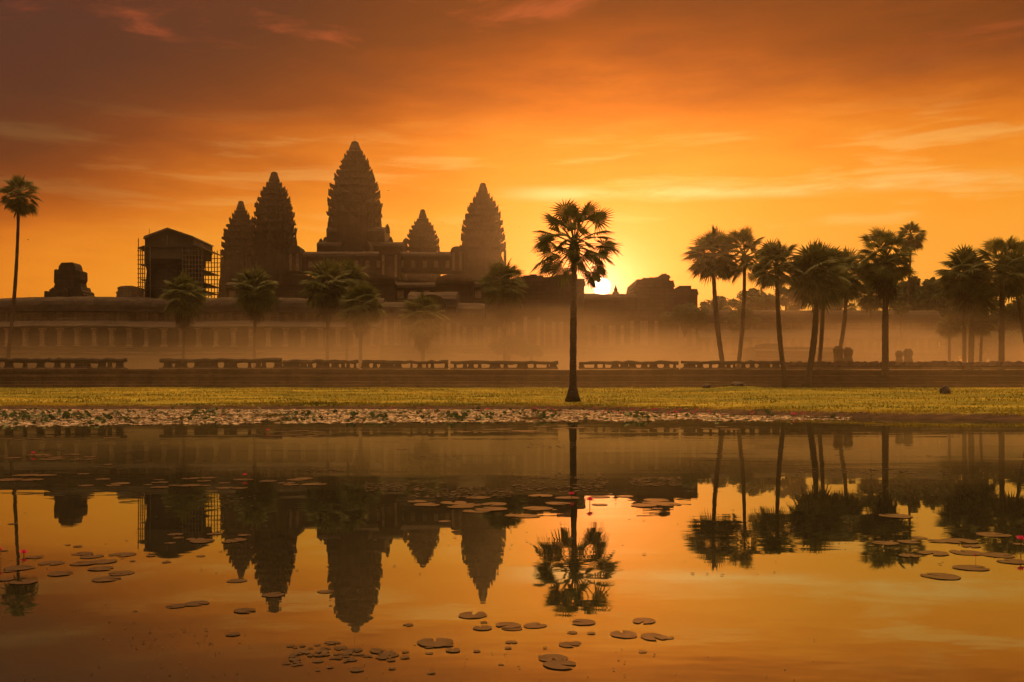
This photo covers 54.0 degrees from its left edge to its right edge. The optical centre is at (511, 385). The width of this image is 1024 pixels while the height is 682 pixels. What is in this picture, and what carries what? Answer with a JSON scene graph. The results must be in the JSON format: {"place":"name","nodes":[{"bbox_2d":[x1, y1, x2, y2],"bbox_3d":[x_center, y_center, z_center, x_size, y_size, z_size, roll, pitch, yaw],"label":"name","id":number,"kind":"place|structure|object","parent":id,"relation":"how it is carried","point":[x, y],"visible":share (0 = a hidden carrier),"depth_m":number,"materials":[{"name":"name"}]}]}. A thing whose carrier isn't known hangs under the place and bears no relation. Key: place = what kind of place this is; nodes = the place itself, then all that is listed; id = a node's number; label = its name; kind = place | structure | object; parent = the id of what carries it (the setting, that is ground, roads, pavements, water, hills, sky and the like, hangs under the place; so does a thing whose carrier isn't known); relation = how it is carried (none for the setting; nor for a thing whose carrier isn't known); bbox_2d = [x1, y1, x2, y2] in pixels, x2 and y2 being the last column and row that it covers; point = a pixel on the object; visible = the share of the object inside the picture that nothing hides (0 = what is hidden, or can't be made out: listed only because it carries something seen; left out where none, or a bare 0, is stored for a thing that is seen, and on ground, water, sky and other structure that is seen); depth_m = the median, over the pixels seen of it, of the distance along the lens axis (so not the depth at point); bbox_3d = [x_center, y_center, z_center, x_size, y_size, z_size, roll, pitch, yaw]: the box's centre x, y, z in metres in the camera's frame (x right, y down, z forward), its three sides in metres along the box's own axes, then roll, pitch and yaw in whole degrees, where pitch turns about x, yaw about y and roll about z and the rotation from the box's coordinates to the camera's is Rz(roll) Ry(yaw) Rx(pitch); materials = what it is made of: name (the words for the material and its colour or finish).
{"place":"outdoors","nodes":[
{"label":"outdoors","id":0,"kind":"place"},
{"bbox_2d":[137,228,221,297],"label":"scaffolded tower","id":1,"kind":"structure","parent":0,"point":[169,254],"depth_m":190.63,"materials":[{"name":"stone"}]},
{"bbox_2d":[218,141,505,297],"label":"temple","id":2,"kind":"structure","parent":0,"point":[266,239],"depth_m":312.67,"materials":[{"name":"stone"}]},
{"bbox_2d":[0,409,1023,681],"bbox_3d":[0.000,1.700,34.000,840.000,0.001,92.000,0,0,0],"label":"water","id":3,"kind":"structure","parent":0,"point":[766,499],"depth_m":10.39,"materials":[{"name":"liquid"}]},
{"bbox_2d":[3,565,34,569],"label":"lily pad","id":4,"kind":"object","parent":3,"relation":"on","point":[17,567],"visible":1,"depth_m":9.34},
{"bbox_2d":[91,576,120,581],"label":"lily pad","id":5,"kind":"object","parent":3,"relation":"on","point":[105,578],"visible":1,"depth_m":8.81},
{"bbox_2d":[0,406,835,425],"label":"raised leaves","id":6,"kind":"object","parent":3,"relation":"in","point":[66,414],"visible":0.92,"depth_m":50.86,"materials":[{"name":"green plant"}]},
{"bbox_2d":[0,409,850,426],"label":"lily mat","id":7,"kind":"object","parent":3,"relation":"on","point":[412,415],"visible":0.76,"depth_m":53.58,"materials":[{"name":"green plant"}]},
{"bbox_2d":[417,638,452,646],"bbox_3d":[-0.504,1.693,6.616,0.240,0.002,0.229,0,0,-8],"label":"lily pad","id":8,"kind":"object","parent":3,"relation":"on","point":[429,642],"visible":1,"depth_m":6.61,"materials":[{"name":"plant"}]},
{"bbox_2d":[458,612,486,617],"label":"lily pad","id":9,"kind":"object","parent":3,"relation":"on","point":[469,615],"visible":1,"depth_m":7.40,"materials":[{"name":"plant"}]},
{"bbox_2d":[2,441,948,677],"bbox_3d":[2.447,1.692,20.133,22.142,0.004,25.167,0,0,-25],"label":"floating debris","id":10,"kind":"object","parent":3,"relation":"on","point":[646,484],"visible":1,"depth_m":16.60,"materials":[{"name":"brown plant"}]},
{"bbox_2d":[496,622,520,627],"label":"lily pad","id":11,"kind":"object","parent":3,"relation":"on","point":[510,624],"visible":1,"depth_m":7.11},
{"bbox_2d":[539,654,567,660],"bbox_3d":[0.256,1.695,6.256,0.183,0.002,0.174,0,0,-3],"label":"lily pad","id":12,"kind":"object","parent":3,"relation":"on","point":[557,656],"visible":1,"depth_m":6.26,"materials":[{"name":"plant"}]},
{"bbox_2d":[543,660,575,668],"bbox_3d":[0.286,1.694,6.097,0.196,0.002,0.197,0,0,20],"label":"lily pad","id":13,"kind":"object","parent":3,"relation":"on","point":[557,664],"visible":1,"depth_m":6.09,"materials":[{"name":"plant"}]},
{"bbox_2d":[572,619,595,624],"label":"lily pad","id":14,"kind":"object","parent":3,"relation":"on","point":[584,621],"visible":1,"depth_m":7.17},
{"bbox_2d":[610,630,636,637],"bbox_3d":[0.762,1.695,6.840,0.179,0.002,0.203,0,0,-8],"label":"lily pad","id":15,"kind":"object","parent":3,"relation":"on","point":[628,634],"visible":1,"depth_m":6.83,"materials":[{"name":"plant"}]},
{"bbox_2d":[641,633,666,639],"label":"lily pad","id":16,"kind":"object","parent":3,"relation":"on","point":[649,636],"visible":1,"depth_m":6.78,"materials":[{"name":"plant"}]},
{"bbox_2d":[918,550,948,554],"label":"lily pad","id":17,"kind":"object","parent":3,"relation":"on","point":[934,552],"visible":1,"depth_m":10.17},
{"bbox_2d":[920,573,960,579],"bbox_3d":[3.813,1.694,8.928,0.311,0.004,0.340,0,0,-41],"label":"lily pad","id":18,"kind":"object","parent":3,"relation":"on","point":[946,576],"visible":1,"depth_m":8.90,"materials":[{"name":"plant"}]},
{"bbox_2d":[940,538,977,542],"bbox_3d":[4.867,1.694,10.950,0.395,0.004,0.358,0,0,0],"label":"lily pad","id":19,"kind":"object","parent":3,"relation":"on","point":[955,540],"visible":1,"depth_m":10.96,"materials":[{"name":"plant"}]},
{"bbox_2d":[949,550,982,554],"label":"lily pad","id":20,"kind":"object","parent":3,"relation":"on","point":[968,552],"visible":0.99,"depth_m":10.19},
{"bbox_2d":[952,565,989,570],"bbox_3d":[4.255,1.694,9.331,0.323,0.003,0.294,0,0,2],"label":"lily pad","id":21,"kind":"object","parent":3,"relation":"on","point":[970,567],"visible":1,"depth_m":9.34,"materials":[{"name":"plant"}]},
{"bbox_2d":[976,532,1011,536],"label":"lily pad","id":22,"kind":"object","parent":3,"relation":"on","point":[989,534],"visible":1,"depth_m":11.41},
{"bbox_2d":[982,552,1014,557],"bbox_3d":[4.847,1.695,10.034,0.303,0.003,0.312,0,0,6],"label":"lily pad","id":23,"kind":"object","parent":3,"relation":"on","point":[1001,555],"visible":1,"depth_m":10.03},
{"bbox_2d":[0,385,1023,419],"bbox_3d":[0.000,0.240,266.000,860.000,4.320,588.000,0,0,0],"label":"ground","id":24,"kind":"structure","parent":0,"point":[925,415],"depth_m":76.94,"materials":[{"name":"green plant"}]},
{"bbox_2d":[0,174,44,365],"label":"palm tree","id":25,"kind":"object","parent":24,"relation":"on","point":[18,205],"visible":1,"depth_m":149.79,"materials":[{"name":"green plant"}]},
{"bbox_2d":[157,270,211,358],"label":"palm tree","id":26,"kind":"object","parent":24,"relation":"on","point":[184,306],"visible":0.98,"depth_m":149.90,"materials":[{"name":"green plant"}]},
{"bbox_2d":[0,296,386,369],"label":"gallery","id":27,"kind":"object","parent":24,"relation":"on","point":[141,332],"visible":0.73,"depth_m":180.42,"materials":[{"name":"stone"}]},
{"bbox_2d":[44,262,94,296],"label":"ruined tower","id":28,"kind":"structure","parent":27,"relation":"on","point":[70,279],"depth_m":188.30,"materials":[{"name":"stone"}]},
{"bbox_2d":[116,286,143,296],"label":"roof block","id":29,"kind":"structure","parent":27,"relation":"on","point":[128,291],"depth_m":185.00,"materials":[{"name":"stone"}]},
{"bbox_2d":[231,260,281,367],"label":"palm tree","id":30,"kind":"object","parent":24,"relation":"on","point":[258,299],"visible":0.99,"depth_m":152.08,"materials":[{"name":"green plant"}]},
{"bbox_2d":[297,257,352,359],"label":"palm tree","id":31,"kind":"object","parent":24,"relation":"on","point":[329,274],"visible":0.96,"depth_m":153.99,"materials":[{"name":"green plant"}]},
{"bbox_2d":[333,256,369,369],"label":"palm tree","id":32,"kind":"object","parent":24,"relation":"on","point":[357,273],"visible":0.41,"depth_m":158.52,"materials":[{"name":"green plant"}]},
{"bbox_2d":[335,279,386,368],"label":"palm tree","id":33,"kind":"object","parent":24,"relation":"on","point":[361,319],"visible":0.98,"depth_m":149.10,"materials":[{"name":"green plant"}]},
{"bbox_2d":[225,274,501,319],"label":"gallery","id":34,"kind":"object","parent":24,"relation":"on","point":[391,289],"visible":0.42,"depth_m":248.00,"materials":[{"name":"stone"}]},
{"bbox_2d":[396,290,449,369],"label":"palm tree","id":35,"kind":"object","parent":24,"relation":"on","point":[424,331],"visible":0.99,"depth_m":148.96,"materials":[{"name":"green plant"}]},
{"bbox_2d":[380,292,489,369],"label":"pavilion","id":36,"kind":"structure","parent":24,"relation":"on","point":[464,337],"depth_m":169.82,"materials":[{"name":"stone"}]},
{"bbox_2d":[381,309,399,345],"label":"doorway","id":37,"kind":"structure","parent":36,"relation":"in","point":[390,329],"depth_m":171.48,"materials":[{"name":"stone"}]},
{"bbox_2d":[394,308,406,344],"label":"doorway","id":38,"kind":"structure","parent":36,"relation":"in","point":[401,336],"depth_m":171.74,"materials":[{"name":"stone"}]},
{"bbox_2d":[425,303,445,344],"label":"doorway","id":39,"kind":"structure","parent":36,"relation":"in","point":[437,340],"depth_m":167.51,"materials":[{"name":"stone"}]},
{"bbox_2d":[445,312,462,344],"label":"doorway","id":40,"kind":"structure","parent":36,"relation":"in","point":[452,332],"depth_m":169.49,"materials":[{"name":"stone"}]},
{"bbox_2d":[460,315,478,344],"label":"doorway","id":41,"kind":"structure","parent":36,"relation":"in","point":[467,334],"depth_m":171.48,"materials":[{"name":"stone"}]},
{"bbox_2d":[471,315,489,346],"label":"doorway","id":42,"kind":"structure","parent":36,"relation":"in","point":[482,334],"depth_m":171.48,"materials":[{"name":"stone"}]},
{"bbox_2d":[476,259,530,369],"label":"palm tree","id":43,"kind":"object","parent":24,"relation":"on","point":[501,297],"visible":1,"depth_m":153.07,"materials":[{"name":"green plant"}]},
{"bbox_2d":[489,335,528,360],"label":"shrub","id":44,"kind":"object","parent":24,"relation":"on","point":[512,342],"visible":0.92,"depth_m":154.56,"materials":[{"name":"green plant"}]},
{"bbox_2d":[0,369,1023,387],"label":"terrace wall","id":45,"kind":"structure","parent":24,"relation":"on","point":[237,378],"depth_m":127.49,"materials":[{"name":"stone"}]},
{"bbox_2d":[0,358,47,368],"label":"balustrade","id":46,"kind":"object","parent":45,"relation":"on","point":[40,362],"visible":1,"depth_m":128.37,"materials":[{"name":"stone"}]},
{"bbox_2d":[47,357,127,368],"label":"balustrade","id":47,"kind":"object","parent":45,"relation":"on","point":[82,363],"visible":0.98,"depth_m":128.37,"materials":[{"name":"stone"}]},
{"bbox_2d":[159,358,282,368],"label":"balustrade","id":48,"kind":"object","parent":45,"relation":"on","point":[205,363],"visible":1,"depth_m":128.38,"materials":[{"name":"stone"}]},
{"bbox_2d":[282,359,358,368],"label":"balustrade","id":49,"kind":"object","parent":45,"relation":"on","point":[302,364],"visible":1,"depth_m":128.38,"materials":[{"name":"stone"}]},
{"bbox_2d":[360,360,448,368],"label":"balustrade","id":50,"kind":"object","parent":45,"relation":"on","point":[390,364],"visible":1,"depth_m":128.38,"materials":[{"name":"stone"}]},
{"bbox_2d":[450,360,557,368],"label":"balustrade","id":51,"kind":"object","parent":45,"relation":"on","point":[520,364],"visible":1,"depth_m":128.40,"materials":[{"name":"stone"}]},
{"bbox_2d":[578,360,678,368],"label":"balustrade","id":52,"kind":"object","parent":45,"relation":"on","point":[632,364],"visible":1,"depth_m":128.39,"materials":[{"name":"stone"}]},
{"bbox_2d":[680,360,780,368],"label":"balustrade","id":53,"kind":"object","parent":45,"relation":"on","point":[721,364],"visible":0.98,"depth_m":128.39,"materials":[{"name":"stone"}]},
{"bbox_2d":[785,361,880,368],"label":"balustrade","id":54,"kind":"structure","parent":45,"relation":"on","point":[836,365],"depth_m":128.22,"materials":[{"name":"stone"}]},
{"bbox_2d":[879,361,961,368],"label":"balustrade","id":55,"kind":"structure","parent":45,"relation":"on","point":[926,365],"depth_m":128.24,"materials":[{"name":"stone"}]},
{"bbox_2d":[959,361,1023,368],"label":"balustrade","id":56,"kind":"structure","parent":45,"relation":"on","point":[995,365],"depth_m":128.23,"materials":[{"name":"stone"}]},
{"bbox_2d":[518,345,543,360],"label":"shrub","id":57,"kind":"object","parent":24,"relation":"on","point":[527,351],"visible":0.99,"depth_m":151.32,"materials":[{"name":"green plant"}]},
{"bbox_2d":[487,274,585,369],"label":"pavilion","id":58,"kind":"structure","parent":24,"relation":"on","point":[541,318],"depth_m":175.40,"materials":[{"name":"stone"}]},
{"bbox_2d":[488,316,501,344],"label":"doorway","id":59,"kind":"structure","parent":58,"relation":"in","point":[492,333],"depth_m":177.49,"materials":[{"name":"stone"}]},
{"bbox_2d":[496,318,511,341],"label":"doorway","id":60,"kind":"structure","parent":58,"relation":"in","point":[500,330],"depth_m":177.49,"materials":[{"name":"stone"}]},
{"bbox_2d":[510,311,519,338],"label":"doorway","id":61,"kind":"structure","parent":58,"relation":"in","point":[516,317],"depth_m":175.51,"materials":[{"name":"stone"}]},
{"bbox_2d":[521,304,542,345],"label":"doorway","id":62,"kind":"structure","parent":58,"relation":"in","point":[531,311],"depth_m":174.48,"materials":[{"name":"stone"}]},
{"bbox_2d":[544,311,557,345],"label":"doorway","id":63,"kind":"structure","parent":58,"relation":"in","point":[549,330],"depth_m":175.51,"materials":[{"name":"stone"}]},
{"bbox_2d":[558,311,569,345],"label":"doorway","id":64,"kind":"structure","parent":58,"relation":"in","point":[564,330],"depth_m":175.51,"materials":[{"name":"stone"}]},
{"bbox_2d":[530,198,624,401],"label":"palm tree","id":65,"kind":"object","parent":24,"relation":"on","point":[572,253],"visible":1,"depth_m":74.18,"materials":[{"name":"green plant"}]},
{"bbox_2d":[576,293,641,369],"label":"pavilion","id":66,"kind":"structure","parent":24,"relation":"on","point":[606,329],"depth_m":181.75,"materials":[{"name":"stone"}]},
{"bbox_2d":[585,315,600,344],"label":"doorway","id":67,"kind":"structure","parent":66,"relation":"in","point":[593,334],"depth_m":181.52,"materials":[{"name":"stone"}]},
{"bbox_2d":[598,315,614,344],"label":"doorway","id":68,"kind":"structure","parent":66,"relation":"in","point":[606,334],"depth_m":181.52,"materials":[{"name":"stone"}]},
{"bbox_2d":[611,316,625,344],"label":"doorway","id":69,"kind":"structure","parent":66,"relation":"in","point":[618,333],"depth_m":181.52,"materials":[{"name":"stone"}]},
{"bbox_2d":[626,273,700,369],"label":"pavilion","id":70,"kind":"structure","parent":24,"relation":"on","point":[654,336],"depth_m":184.00,"materials":[{"name":"stone"}]},
{"bbox_2d":[628,310,644,344],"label":"doorway","id":71,"kind":"structure","parent":70,"relation":"in","point":[636,330],"depth_m":183.48,"materials":[{"name":"stone"}]},
{"bbox_2d":[642,310,659,345],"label":"doorway","id":72,"kind":"structure","parent":70,"relation":"in","point":[650,330],"depth_m":183.48,"materials":[{"name":"stone"}]},
{"bbox_2d":[674,323,682,345],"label":"doorway","id":73,"kind":"structure","parent":70,"relation":"in","point":[678,334],"depth_m":184.74,"materials":[{"name":"stone"}]},
{"bbox_2d":[683,320,696,345],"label":"doorway","id":74,"kind":"structure","parent":70,"relation":"in","point":[690,339],"depth_m":184.38,"materials":[{"name":"stone"}]},
{"bbox_2d":[681,224,742,369],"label":"palm tree","id":75,"kind":"object","parent":24,"relation":"on","point":[712,265],"visible":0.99,"depth_m":133.96,"materials":[{"name":"green plant"}]},
{"bbox_2d":[699,295,732,309],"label":"broadleaf tree","id":76,"kind":"object","parent":24,"relation":"on","point":[722,301],"visible":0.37,"depth_m":258.04,"materials":[{"name":"green plant"}]},
{"bbox_2d":[718,224,771,367],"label":"palm tree","id":77,"kind":"object","parent":24,"relation":"on","point":[745,262],"visible":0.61,"depth_m":135.59,"materials":[{"name":"green plant"}]},
{"bbox_2d":[727,288,775,309],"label":"broadleaf tree","id":78,"kind":"object","parent":24,"relation":"on","point":[754,300],"visible":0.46,"depth_m":246.46,"materials":[{"name":"green plant"}]},
{"bbox_2d":[748,238,806,387],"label":"palm tree","id":79,"kind":"object","parent":24,"relation":"on","point":[771,253],"visible":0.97,"depth_m":124.47,"materials":[{"name":"green plant"}]},
{"bbox_2d":[762,286,806,309],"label":"broadleaf tree","id":80,"kind":"object","parent":24,"relation":"on","point":[770,301],"visible":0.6,"depth_m":233.41,"materials":[{"name":"green plant"}]},
{"bbox_2d":[743,343,844,369],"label":"stone podium","id":81,"kind":"object","parent":24,"relation":"on","point":[765,352],"visible":0.58,"depth_m":150.60,"materials":[{"name":"stone"}]},
{"bbox_2d":[785,238,853,387],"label":"palm tree","id":82,"kind":"object","parent":24,"relation":"on","point":[816,290],"visible":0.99,"depth_m":124.04,"materials":[{"name":"green plant"}]},
{"bbox_2d":[789,239,851,369],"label":"palm tree","id":83,"kind":"object","parent":24,"relation":"on","point":[821,336],"visible":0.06,"depth_m":130.78,"materials":[{"name":"green plant"}]},
{"bbox_2d":[698,310,947,369],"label":"gallery","id":84,"kind":"object","parent":24,"relation":"on","point":[921,339],"visible":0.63,"depth_m":197.91,"materials":[{"name":"stone"}]},
{"bbox_2d":[833,346,843,361],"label":"guardian statue","id":85,"kind":"object","parent":24,"relation":"on","point":[838,352],"visible":0.81,"depth_m":135.52,"materials":[{"name":"stone"}]},
{"bbox_2d":[826,245,869,369],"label":"palm tree","id":86,"kind":"object","parent":24,"relation":"on","point":[855,291],"visible":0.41,"depth_m":137.13,"materials":[{"name":"green plant"}]},
{"bbox_2d":[843,347,852,361],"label":"guardian statue","id":87,"kind":"object","parent":24,"relation":"on","point":[848,352],"visible":0.79,"depth_m":136.54,"materials":[{"name":"stone"}]},
{"bbox_2d":[855,282,882,369],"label":"palm tree","id":88,"kind":"object","parent":24,"relation":"on","point":[872,303],"visible":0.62,"depth_m":179.61,"materials":[{"name":"green plant"}]},
{"bbox_2d":[851,226,915,375],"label":"palm tree","id":89,"kind":"object","parent":24,"relation":"on","point":[886,285],"visible":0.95,"depth_m":126.60,"materials":[{"name":"green plant"}]},
{"bbox_2d":[859,251,917,364],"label":"palm tree","id":90,"kind":"object","parent":24,"relation":"on","point":[880,262],"visible":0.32,"depth_m":127.35,"materials":[{"name":"green plant"}]},
{"bbox_2d":[892,300,910,369],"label":"palm tree","id":91,"kind":"object","parent":24,"relation":"on","point":[903,304],"visible":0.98,"depth_m":189.81,"materials":[{"name":"green plant"}]},
{"bbox_2d":[903,349,912,361],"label":"guardian statue","id":92,"kind":"object","parent":24,"relation":"on","point":[907,354],"visible":0.81,"depth_m":137.58,"materials":[{"name":"stone"}]},
{"bbox_2d":[896,221,927,310],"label":"palm tree","id":93,"kind":"object","parent":24,"relation":"on","point":[912,241],"visible":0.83,"depth_m":199.38,"materials":[{"name":"green plant"}]},
{"bbox_2d":[889,275,957,319],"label":"broadleaf tree","id":94,"kind":"object","parent":24,"relation":"on","point":[925,297],"visible":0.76,"depth_m":208.10,"materials":[{"name":"green plant"}]},
{"bbox_2d":[934,310,961,369],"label":"palm tree","id":95,"kind":"object","parent":24,"relation":"on","point":[949,330],"visible":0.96,"depth_m":142.60,"materials":[{"name":"green plant"}]},
{"bbox_2d":[933,244,991,369],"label":"palm tree","id":96,"kind":"object","parent":24,"relation":"on","point":[960,261],"visible":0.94,"depth_m":139.31,"materials":[{"name":"green plant"}]},
{"bbox_2d":[945,327,994,361],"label":"broadleaf tree","id":97,"kind":"object","parent":24,"relation":"on","point":[956,347],"visible":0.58,"depth_m":197.92,"materials":[{"name":"green plant"}]},
{"bbox_2d":[940,263,1005,369],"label":"palm tree","id":98,"kind":"object","parent":24,"relation":"on","point":[982,306],"visible":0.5,"depth_m":140.14,"materials":[{"name":"green plant"}]},
{"bbox_2d":[967,314,996,369],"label":"palm tree","id":99,"kind":"object","parent":24,"relation":"on","point":[981,330],"visible":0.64,"depth_m":142.52,"materials":[{"name":"green plant"}]},
{"bbox_2d":[967,329,1023,361],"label":"broadleaf tree","id":100,"kind":"object","parent":24,"relation":"on","point":[1014,344],"visible":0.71,"depth_m":195.76,"materials":[{"name":"green plant"}]},
{"bbox_2d":[969,235,1023,369],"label":"palm tree","id":101,"kind":"object","parent":24,"relation":"on","point":[1002,247],"visible":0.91,"depth_m":137.53,"materials":[{"name":"green plant"}]},
{"bbox_2d":[988,298,1023,369],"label":"broadleaf tree","id":102,"kind":"object","parent":24,"relation":"on","point":[1012,321],"visible":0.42,"depth_m":202.93,"materials":[{"name":"green plant"}]},
{"bbox_2d":[990,241,1023,341],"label":"palm tree","id":103,"kind":"object","parent":24,"relation":"on","point":[1009,292],"visible":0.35,"depth_m":140.06,"materials":[{"name":"green plant"}]},
{"bbox_2d":[0,0,1023,369],"label":"sky","id":104,"kind":"structure","parent":0,"point":[798,122],"materials":[{"name":"orange"}]},
{"bbox_2d":[659,302,711,336],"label":"shrub","id":105,"kind":"object","parent":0,"point":[683,315],"visible":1,"depth_m":164.74,"materials":[{"name":"green plant"}]},
{"bbox_2d":[724,307,762,333],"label":"shrub","id":106,"kind":"object","parent":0,"point":[733,321],"visible":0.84,"depth_m":158.85,"materials":[{"name":"green plant"}]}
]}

